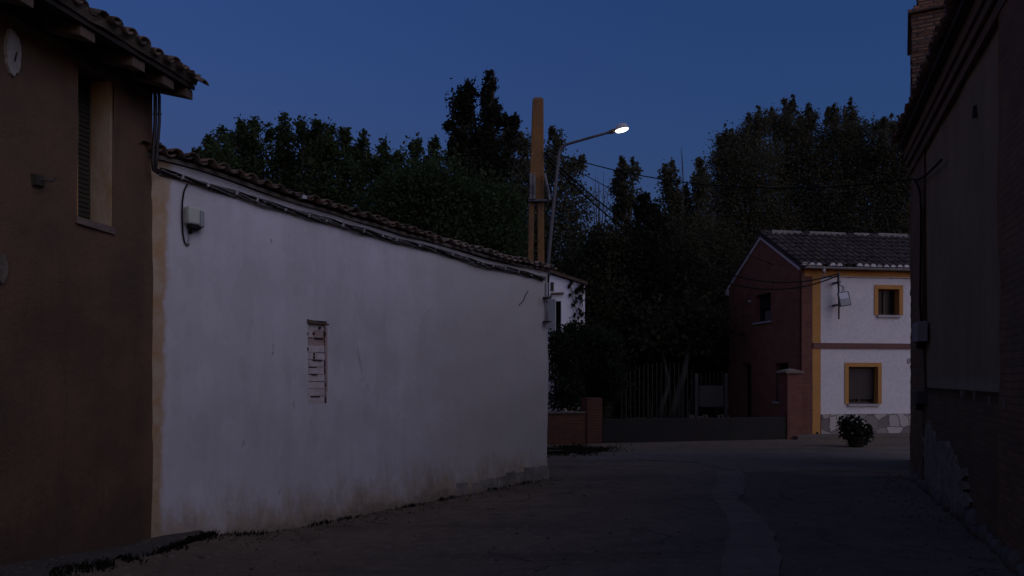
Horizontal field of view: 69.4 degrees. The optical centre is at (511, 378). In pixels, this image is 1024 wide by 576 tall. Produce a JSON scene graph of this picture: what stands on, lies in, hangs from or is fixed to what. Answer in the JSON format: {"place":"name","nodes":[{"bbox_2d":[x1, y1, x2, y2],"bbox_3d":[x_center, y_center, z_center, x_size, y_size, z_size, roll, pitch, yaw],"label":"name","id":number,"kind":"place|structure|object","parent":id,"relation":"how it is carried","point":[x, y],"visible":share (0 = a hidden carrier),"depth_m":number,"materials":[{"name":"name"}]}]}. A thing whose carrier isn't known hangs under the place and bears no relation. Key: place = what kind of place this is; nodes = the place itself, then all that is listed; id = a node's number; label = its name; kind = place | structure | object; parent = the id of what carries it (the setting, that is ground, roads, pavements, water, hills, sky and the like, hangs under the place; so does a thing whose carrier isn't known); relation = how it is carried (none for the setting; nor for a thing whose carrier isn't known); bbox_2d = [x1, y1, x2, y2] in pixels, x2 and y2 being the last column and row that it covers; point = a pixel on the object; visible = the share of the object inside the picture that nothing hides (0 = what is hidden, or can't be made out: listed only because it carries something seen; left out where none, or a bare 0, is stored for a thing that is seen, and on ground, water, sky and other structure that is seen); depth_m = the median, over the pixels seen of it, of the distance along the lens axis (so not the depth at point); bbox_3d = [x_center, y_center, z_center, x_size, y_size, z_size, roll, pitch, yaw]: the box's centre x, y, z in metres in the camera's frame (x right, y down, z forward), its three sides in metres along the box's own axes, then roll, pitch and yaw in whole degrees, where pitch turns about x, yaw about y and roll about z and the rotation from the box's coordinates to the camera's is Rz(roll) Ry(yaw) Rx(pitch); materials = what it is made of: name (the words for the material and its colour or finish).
{"place":"outdoors","nodes":[
{"label":"outdoors","id":0,"kind":"place"},
{"bbox_2d":[0,530,201,575],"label":"pavement","id":1,"kind":"structure","parent":0,"point":[36,567],"depth_m":6.06,"materials":[{"name":"grey concrete"}]},
{"bbox_2d":[86,0,916,322],"label":"sky","id":2,"kind":"structure","parent":0,"point":[674,72],"materials":[{"name":"blue"}]},
{"bbox_2d":[47,405,1016,575],"bbox_3d":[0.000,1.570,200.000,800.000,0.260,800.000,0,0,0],"label":"ground","id":3,"kind":"structure","parent":0,"point":[558,513],"depth_m":8.11,"materials":[{"name":"grey asphalt"}]},
{"bbox_2d":[0,0,208,565],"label":"brown house","id":4,"kind":"structure","parent":3,"relation":"on","point":[80,80],"depth_m":6.15,"materials":[{"name":"brown paint"}]},
{"bbox_2d":[30,173,56,187],"bbox_3d":[-3.677,-1.554,5.802,0.151,0.110,0.110,0,0,0],"label":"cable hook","id":5,"kind":"object","parent":4,"relation":"attached to","point":[37,180],"visible":1,"depth_m":5.78,"materials":[{"name":"black metal"}]},
{"bbox_2d":[64,44,125,234],"bbox_3d":[-3.737,-2.040,6.425,0.333,1.507,0.680,0,0,13],"label":"window","id":6,"kind":"structure","parent":4,"relation":"in","point":[96,80],"depth_m":6.59,"materials":[{"name":"brown wood"}]},
{"bbox_2d":[151,89,161,174],"bbox_3d":[-3.360,-2.337,7.004,0.100,0.794,0.099,0,0,0],"label":"corner conduit","id":7,"kind":"object","parent":4,"relation":"attached to","point":[156,142],"visible":1,"depth_m":6.97,"materials":[{"name":"metal"}]},
{"bbox_2d":[1,529,220,575],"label":"weeds","id":8,"kind":"object","parent":3,"relation":"on","point":[102,565],"visible":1,"depth_m":6.36,"materials":[{"name":"green plant"}]},
{"bbox_2d":[196,146,211,158],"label":"young tree","id":9,"kind":"object","parent":3,"relation":"on","point":[202,154],"visible":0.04,"depth_m":22.30,"materials":[{"name":"green plant"}]},
{"bbox_2d":[191,133,217,155],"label":"young tree","id":10,"kind":"object","parent":3,"relation":"on","point":[205,142],"visible":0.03,"depth_m":23.05,"materials":[{"name":"green plant"}]},
{"bbox_2d":[198,124,241,169],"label":"young tree","id":11,"kind":"object","parent":3,"relation":"on","point":[220,154],"visible":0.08,"depth_m":22.64,"materials":[{"name":"green plant"}]},
{"bbox_2d":[226,114,268,177],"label":"young tree","id":12,"kind":"object","parent":3,"relation":"on","point":[240,123],"visible":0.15,"depth_m":23.77,"materials":[{"name":"green plant"}]},
{"bbox_2d":[228,115,289,183],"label":"young tree","id":13,"kind":"object","parent":3,"relation":"on","point":[248,137],"visible":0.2,"depth_m":23.68,"materials":[{"name":"green plant"}]},
{"bbox_2d":[262,111,305,191],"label":"young tree","id":14,"kind":"object","parent":3,"relation":"on","point":[281,138],"visible":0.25,"depth_m":23.98,"materials":[{"name":"green plant"}]},
{"bbox_2d":[267,113,323,190],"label":"young tree","id":15,"kind":"object","parent":3,"relation":"on","point":[301,128],"visible":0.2,"depth_m":23.59,"materials":[{"name":"green plant"}]},
{"bbox_2d":[278,114,353,200],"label":"young tree","id":16,"kind":"object","parent":3,"relation":"on","point":[310,136],"visible":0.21,"depth_m":22.52,"materials":[{"name":"green plant"}]},
{"bbox_2d":[290,117,359,206],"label":"young tree","id":17,"kind":"object","parent":3,"relation":"on","point":[328,136],"visible":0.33,"depth_m":22.29,"materials":[{"name":"green plant"}]},
{"bbox_2d":[316,125,371,211],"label":"young tree","id":18,"kind":"object","parent":3,"relation":"on","point":[345,137],"visible":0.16,"depth_m":22.94,"materials":[{"name":"green plant"}]},
{"bbox_2d":[139,140,557,537],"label":"white outbuilding","id":19,"kind":"structure","parent":3,"relation":"on","point":[306,371],"depth_m":8.74,"materials":[{"name":"paint"}]},
{"bbox_2d":[181,184,203,245],"bbox_3d":[-3.182,-1.628,7.380,0.222,0.625,0.117,0,0,-44],"label":"meter box","id":20,"kind":"object","parent":19,"relation":"attached to","point":[193,218],"visible":1,"depth_m":7.34,"materials":[{"name":"white plastic"}]},
{"bbox_2d":[307,319,328,403],"bbox_3d":[-2.400,-0.194,8.778,0.315,0.992,0.321,0,0,36],"label":"blocked window","id":21,"kind":"structure","parent":19,"relation":"in","point":[317,330],"depth_m":8.70,"materials":[{"name":"white brick"}]},
{"bbox_2d":[160,167,545,280],"bbox_3d":[-1.420,-1.846,9.821,0.071,0.380,6.688,0,0,36],"label":"cable bundle","id":22,"kind":"object","parent":19,"relation":"attached to","point":[244,196],"visible":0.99,"depth_m":8.77,"materials":[{"name":"black rubber"}]},
{"bbox_2d":[543,273,550,324],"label":"corner fittings","id":23,"kind":"object","parent":19,"relation":"attached to","point":[547,297],"visible":1,"depth_m":12.56,"materials":[{"name":"grey metal"}]},
{"bbox_2d":[546,123,628,281],"bbox_3d":[1.263,-3.010,12.785,1.534,2.636,0.186,0,0,21],"label":"street lamp","id":24,"kind":"object","parent":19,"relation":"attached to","point":[621,127],"visible":0.96,"depth_m":12.97,"materials":[{"name":"metal"}]},
{"bbox_2d":[343,128,378,211],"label":"young tree","id":25,"kind":"object","parent":3,"relation":"on","point":[360,147],"visible":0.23,"depth_m":24.03,"materials":[{"name":"green plant"}]},
{"bbox_2d":[205,480,538,539],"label":"foot weeds","id":26,"kind":"object","parent":3,"relation":"on","point":[410,505],"visible":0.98,"depth_m":8.84,"materials":[{"name":"green plant"}]},
{"bbox_2d":[357,134,393,214],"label":"young tree","id":27,"kind":"object","parent":3,"relation":"on","point":[383,147],"visible":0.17,"depth_m":23.47,"materials":[{"name":"green plant"}]},
{"bbox_2d":[371,148,406,216],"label":"young tree","id":28,"kind":"object","parent":3,"relation":"on","point":[397,156],"visible":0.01,"depth_m":23.31,"materials":[{"name":"green plant"}]},
{"bbox_2d":[376,133,437,229],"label":"young tree","id":29,"kind":"object","parent":3,"relation":"on","point":[416,146],"visible":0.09,"depth_m":22.23,"materials":[{"name":"green plant"}]},
{"bbox_2d":[422,137,448,225],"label":"young tree","id":30,"kind":"object","parent":3,"relation":"on","point":[433,143],"visible":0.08,"depth_m":22.91,"materials":[{"name":"green plant"}]},
{"bbox_2d":[349,125,548,269],"bbox_3d":[-1.701,-2.606,20.961,5.757,8.896,4.151,0,0,-20],"label":"broad tree","id":31,"kind":"object","parent":3,"relation":"on","point":[464,213],"visible":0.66,"depth_m":20.60,"materials":[{"name":"green plant"}]},
{"bbox_2d":[438,69,526,254],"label":"twin spired poplar","id":32,"kind":"object","parent":3,"relation":"on","point":[482,143],"visible":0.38,"depth_m":29.77,"materials":[{"name":"green plant"}]},
{"bbox_2d":[528,97,550,271],"bbox_3d":[0.543,-2.183,15.920,0.589,7.771,0.420,0,0,0],"label":"concrete pole","id":33,"kind":"object","parent":3,"relation":"on","point":[538,175],"visible":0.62,"depth_m":15.88,"materials":[{"name":"paint"}]},
{"bbox_2d":[544,152,773,264],"bbox_3d":[10.236,-4.077,24.925,26.340,1.578,0.017,0,0,-44],"label":"overhead wire","id":34,"kind":"object","parent":33,"relation":"attached to","point":[650,209],"visible":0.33,"depth_m":18.46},
{"bbox_2d":[544,155,838,289],"bbox_3d":[5.012,-3.564,18.498,10.167,2.455,0.031,0,0,-31],"label":"overhead wire","id":35,"kind":"object","parent":33,"relation":"attached to","point":[561,173],"visible":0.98,"depth_m":17.69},
{"bbox_2d":[544,153,838,282],"bbox_3d":[5.016,-3.700,18.498,10.158,2.308,0.031,0,0,-31],"label":"overhead wire","id":36,"kind":"object","parent":33,"relation":"attached to","point":[553,161],"visible":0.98,"depth_m":17.79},
{"bbox_2d":[544,149,913,188],"bbox_3d":[3.651,-4.097,14.018,6.982,1.643,0.019,0,0,32],"label":"overhead wire","id":37,"kind":"object","parent":33,"relation":"attached to","point":[738,186],"visible":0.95,"depth_m":13.56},
{"bbox_2d":[507,125,609,272],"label":"open poplar","id":38,"kind":"object","parent":3,"relation":"on","point":[569,215],"visible":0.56,"depth_m":26.63,"materials":[{"name":"green plant"}]},
{"bbox_2d":[544,270,587,411],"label":"white cottage","id":39,"kind":"structure","parent":3,"relation":"on","point":[560,308],"depth_m":22.03,"materials":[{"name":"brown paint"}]},
{"bbox_2d":[556,301,560,332],"bbox_3d":[1.380,-1.825,22.180,0.200,1.004,0.304,0,0,0],"label":"window","id":40,"kind":"structure","parent":39,"relation":"in","point":[558,303],"depth_m":22.25,"materials":[{"name":"black glass"}]},
{"bbox_2d":[568,280,587,323],"bbox_3d":[1.947,-2.224,21.983,0.644,1.446,0.204,0,0,-5],"label":"climbing vine","id":41,"kind":"object","parent":39,"relation":"attached to","point":[578,289],"visible":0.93,"depth_m":21.98,"materials":[{"name":"green plant"}]},
{"bbox_2d":[547,411,586,444],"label":"brick wall","id":42,"kind":"structure","parent":3,"relation":"on","point":[566,427],"depth_m":19.13,"materials":[{"name":"brick"}]},
{"bbox_2d":[581,397,601,443],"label":"brick pillar","id":43,"kind":"structure","parent":3,"relation":"on","point":[591,407],"depth_m":19.32,"materials":[{"name":"red brick"}]},
{"bbox_2d":[547,443,641,456],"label":"verge grass","id":44,"kind":"structure","parent":3,"relation":"on","point":[574,449],"depth_m":17.33,"materials":[{"name":"green plant"}]},
{"bbox_2d":[548,313,644,418],"bbox_3d":[2.097,-0.032,20.717,3.055,3.695,2.449,0,0,-12],"label":"bush","id":45,"kind":"object","parent":3,"relation":"on","point":[572,348],"visible":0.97,"depth_m":20.31,"materials":[{"name":"green plant"}]},
{"bbox_2d":[590,178,609,314],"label":"bare saplings","id":46,"kind":"object","parent":3,"relation":"on","point":[599,218],"visible":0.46,"depth_m":28.99,"materials":[{"name":"brown plant"}]},
{"bbox_2d":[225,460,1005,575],"bbox_3d":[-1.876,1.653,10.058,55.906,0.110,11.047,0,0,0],"label":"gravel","id":47,"kind":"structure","parent":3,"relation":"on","point":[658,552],"depth_m":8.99,"materials":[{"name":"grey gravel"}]},
{"bbox_2d":[556,213,675,418],"bbox_3d":[3.364,-1.841,25.761,5.241,7.341,4.829,0,0,0],"label":"dense tree","id":48,"kind":"object","parent":3,"relation":"on","point":[603,294],"visible":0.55,"depth_m":24.84,"materials":[{"name":"green plant"}]},
{"bbox_2d":[593,155,643,418],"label":"slender poplar","id":49,"kind":"object","parent":3,"relation":"on","point":[620,181],"visible":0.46,"depth_m":30.80,"materials":[{"name":"green plant"}]},
{"bbox_2d":[552,221,697,418],"bbox_3d":[4.302,-2.789,32.721,11.261,9.397,8.395,0,0,0],"label":"dense tree","id":50,"kind":"object","parent":3,"relation":"on","point":[654,408],"visible":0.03,"depth_m":32.45,"materials":[{"name":"green plant"}]},
{"bbox_2d":[586,191,722,418],"bbox_3d":[4.912,-2.375,25.951,4.185,8.379,4.491,0,0,43],"label":"dark tree","id":51,"kind":"object","parent":3,"relation":"on","point":[646,224],"visible":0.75,"depth_m":25.46,"materials":[{"name":"green plant"}]},
{"bbox_2d":[621,362,691,418],"bbox_3d":[4.584,0.559,23.400,2.246,2.181,0.023,0,0,0],"label":"iron railing","id":52,"kind":"object","parent":3,"relation":"on","point":[661,392],"visible":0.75,"depth_m":23.39,"materials":[{"name":"black metal"}]},
{"bbox_2d":[612,209,733,417],"bbox_3d":[5.450,-2.046,27.114,6.079,7.730,4.729,0,0,0],"label":"dense tree","id":53,"kind":"object","parent":3,"relation":"on","point":[706,287],"visible":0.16,"depth_m":26.17,"materials":[{"name":"green plant"}]},
{"bbox_2d":[611,276,749,417],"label":"tree","id":54,"kind":"object","parent":3,"relation":"on","point":[656,331],"visible":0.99,"depth_m":24.04,"materials":[{"name":"green plant"}]},
{"bbox_2d":[679,146,686,409],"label":"bare sapling","id":55,"kind":"object","parent":3,"relation":"on","point":[682,190],"visible":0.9,"depth_m":31.48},
{"bbox_2d":[602,417,785,442],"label":"wall","id":56,"kind":"structure","parent":3,"relation":"on","point":[683,429],"depth_m":20.03,"materials":[{"name":"grey concrete"}]},
{"bbox_2d":[654,156,738,417],"bbox_3d":[7.684,-3.955,32.079,4.429,11.547,4.550,0,0,-23],"label":"twin poplar","id":57,"kind":"object","parent":3,"relation":"on","point":[672,199],"visible":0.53,"depth_m":31.55,"materials":[{"name":"green plant"}]},
{"bbox_2d":[636,204,767,414],"bbox_3d":[9.364,-3.664,36.861,10.744,11.143,9.869,0,0,0],"label":"dense tree","id":58,"kind":"object","parent":3,"relation":"on","point":[721,412],"depth_m":35.15,"materials":[{"name":"green plant"}]},
{"bbox_2d":[671,207,748,417],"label":"dense tree","id":59,"kind":"object","parent":3,"relation":"on","point":[725,253],"visible":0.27,"depth_m":27.96,"materials":[{"name":"green plant"}]},
{"bbox_2d":[712,471,781,575],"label":"road patch","id":60,"kind":"object","parent":3,"relation":"on","point":[752,542],"visible":1,"depth_m":7.91,"materials":[{"name":"grey asphalt"}]},
{"bbox_2d":[686,101,815,263],"bbox_3d":[10.685,-5.466,34.122,6.116,14.579,4.993,0,0,-22],"label":"poplar","id":61,"kind":"object","parent":3,"relation":"on","point":[733,155],"visible":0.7,"depth_m":33.45,"materials":[{"name":"green plant"}]},
{"bbox_2d":[775,369,803,438],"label":"capped pillar","id":62,"kind":"structure","parent":3,"relation":"on","point":[790,395],"depth_m":20.71,"materials":[{"name":"brick"}]},
{"bbox_2d":[738,94,860,245],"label":"poplar","id":63,"kind":"object","parent":3,"relation":"on","point":[801,137],"visible":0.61,"depth_m":34.36,"materials":[{"name":"green plant"}]},
{"bbox_2d":[725,230,910,433],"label":"two storey house","id":64,"kind":"structure","parent":3,"relation":"on","point":[852,360],"depth_m":21.76,"materials":[{"name":"white paint"}]},
{"bbox_2d":[742,363,750,416],"bbox_3d":[7.948,0.527,24.686,0.240,2.106,0.648,0,0,-9],"label":"door","id":65,"kind":"structure","parent":64,"relation":"in","point":[746,367],"depth_m":25.00,"materials":[{"name":"red wood"}]},
{"bbox_2d":[753,292,771,324],"bbox_3d":[8.084,-2.223,23.587,0.300,0.944,1.143,0,0,-9],"label":"window","id":66,"kind":"structure","parent":64,"relation":"in","point":[763,301],"depth_m":23.81,"materials":[{"name":"black glass"}]},
{"bbox_2d":[772,363,787,403],"bbox_3d":[8.259,0.145,22.434,0.300,1.242,0.879,0,0,-9],"label":"window","id":67,"kind":"structure","parent":64,"relation":"in","point":[779,366],"depth_m":22.76,"materials":[{"name":"black glass"}]},
{"bbox_2d":[832,272,851,318],"bbox_3d":[9.417,-2.381,21.184,0.260,1.361,0.557,0,0,-42],"label":"floodlight","id":68,"kind":"object","parent":64,"relation":"attached to","point":[844,299],"visible":1,"depth_m":21.10,"materials":[{"name":"paint"}]},
{"bbox_2d":[845,363,881,406],"bbox_3d":[10.237,0.176,21.689,1.172,1.276,0.320,0,0,-9],"label":"window","id":69,"kind":"structure","parent":64,"relation":"in","point":[863,381],"depth_m":21.73,"materials":[{"name":"yellow"}]},
{"bbox_2d":[822,276,909,278],"bbox_3d":[12.803,-2.959,21.949,7.800,0.045,0.055,0,0,-9],"label":"wall conduit","id":70,"kind":"object","parent":64,"relation":"attached to","point":[871,277],"depth_m":21.59,"materials":[{"name":"black plastic"}]},
{"bbox_2d":[874,285,902,317],"bbox_3d":[11.040,-2.266,21.811,0.922,0.959,0.320,0,0,-9],"label":"window","id":71,"kind":"structure","parent":64,"relation":"in","point":[888,299],"depth_m":21.87,"materials":[{"name":"yellow"}]},
{"bbox_2d":[790,96,910,233],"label":"poplar","id":72,"kind":"object","parent":3,"relation":"on","point":[850,123],"visible":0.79,"depth_m":33.67,"materials":[{"name":"green plant"}]},
{"bbox_2d":[835,410,873,446],"bbox_3d":[8.545,1.227,18.414,0.967,0.938,0.769,0,0,0],"label":"potted shrub","id":73,"kind":"object","parent":3,"relation":"on","point":[857,431],"visible":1,"depth_m":18.30,"materials":[{"name":"green plant"}]},
{"bbox_2d":[842,113,910,234],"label":"poplar","id":74,"kind":"object","parent":3,"relation":"on","point":[896,215],"visible":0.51,"depth_m":32.90,"materials":[{"name":"green plant"}]},
{"bbox_2d":[907,0,944,412],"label":"brick tower","id":75,"kind":"structure","parent":3,"relation":"on","point":[925,17],"depth_m":13.64,"materials":[{"name":"brown brick"}]},
{"bbox_2d":[890,0,1023,575],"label":"dark brick building","id":76,"kind":"structure","parent":3,"relation":"on","point":[962,116],"depth_m":8.38,"materials":[{"name":"grey paint"}]},
{"bbox_2d":[912,390,926,409],"bbox_3d":[6.354,0.341,11.530,0.140,0.302,0.543,0,0,21],"label":"junction box","id":77,"kind":"object","parent":76,"relation":"attached to","point":[919,398],"visible":1,"depth_m":11.30,"materials":[{"name":"grey plastic"}]},
{"bbox_2d":[912,321,927,348],"bbox_3d":[6.339,-0.669,11.492,0.140,0.411,0.539,0,0,21],"label":"junction box","id":78,"kind":"object","parent":76,"relation":"attached to","point":[919,333],"visible":1,"depth_m":11.26,"materials":[{"name":"grey plastic"}]},
{"bbox_2d":[913,159,942,320],"bbox_3d":[6.174,-2.061,11.020,0.032,2.452,2.525,0,0,21],"label":"pier cable","id":79,"kind":"object","parent":76,"relation":"attached to","point":[920,200],"visible":0.96,"depth_m":11.48,"materials":[{"name":"black rubber"}]},
{"bbox_2d":[694,372,727,417],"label":"yard gate","id":80,"kind":"structure","parent":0,"point":[710,395],"depth_m":23.59,"materials":[{"name":"metal"}]},
{"bbox_2d":[547,448,909,472],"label":"road","id":81,"kind":"structure","parent":0,"point":[890,460],"depth_m":15.67,"materials":[{"name":"grey asphalt"}]},
{"bbox_2d":[794,433,909,439],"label":"pavement","id":82,"kind":"structure","parent":0,"point":[836,436],"depth_m":20.84,"materials":[{"name":"concrete"}]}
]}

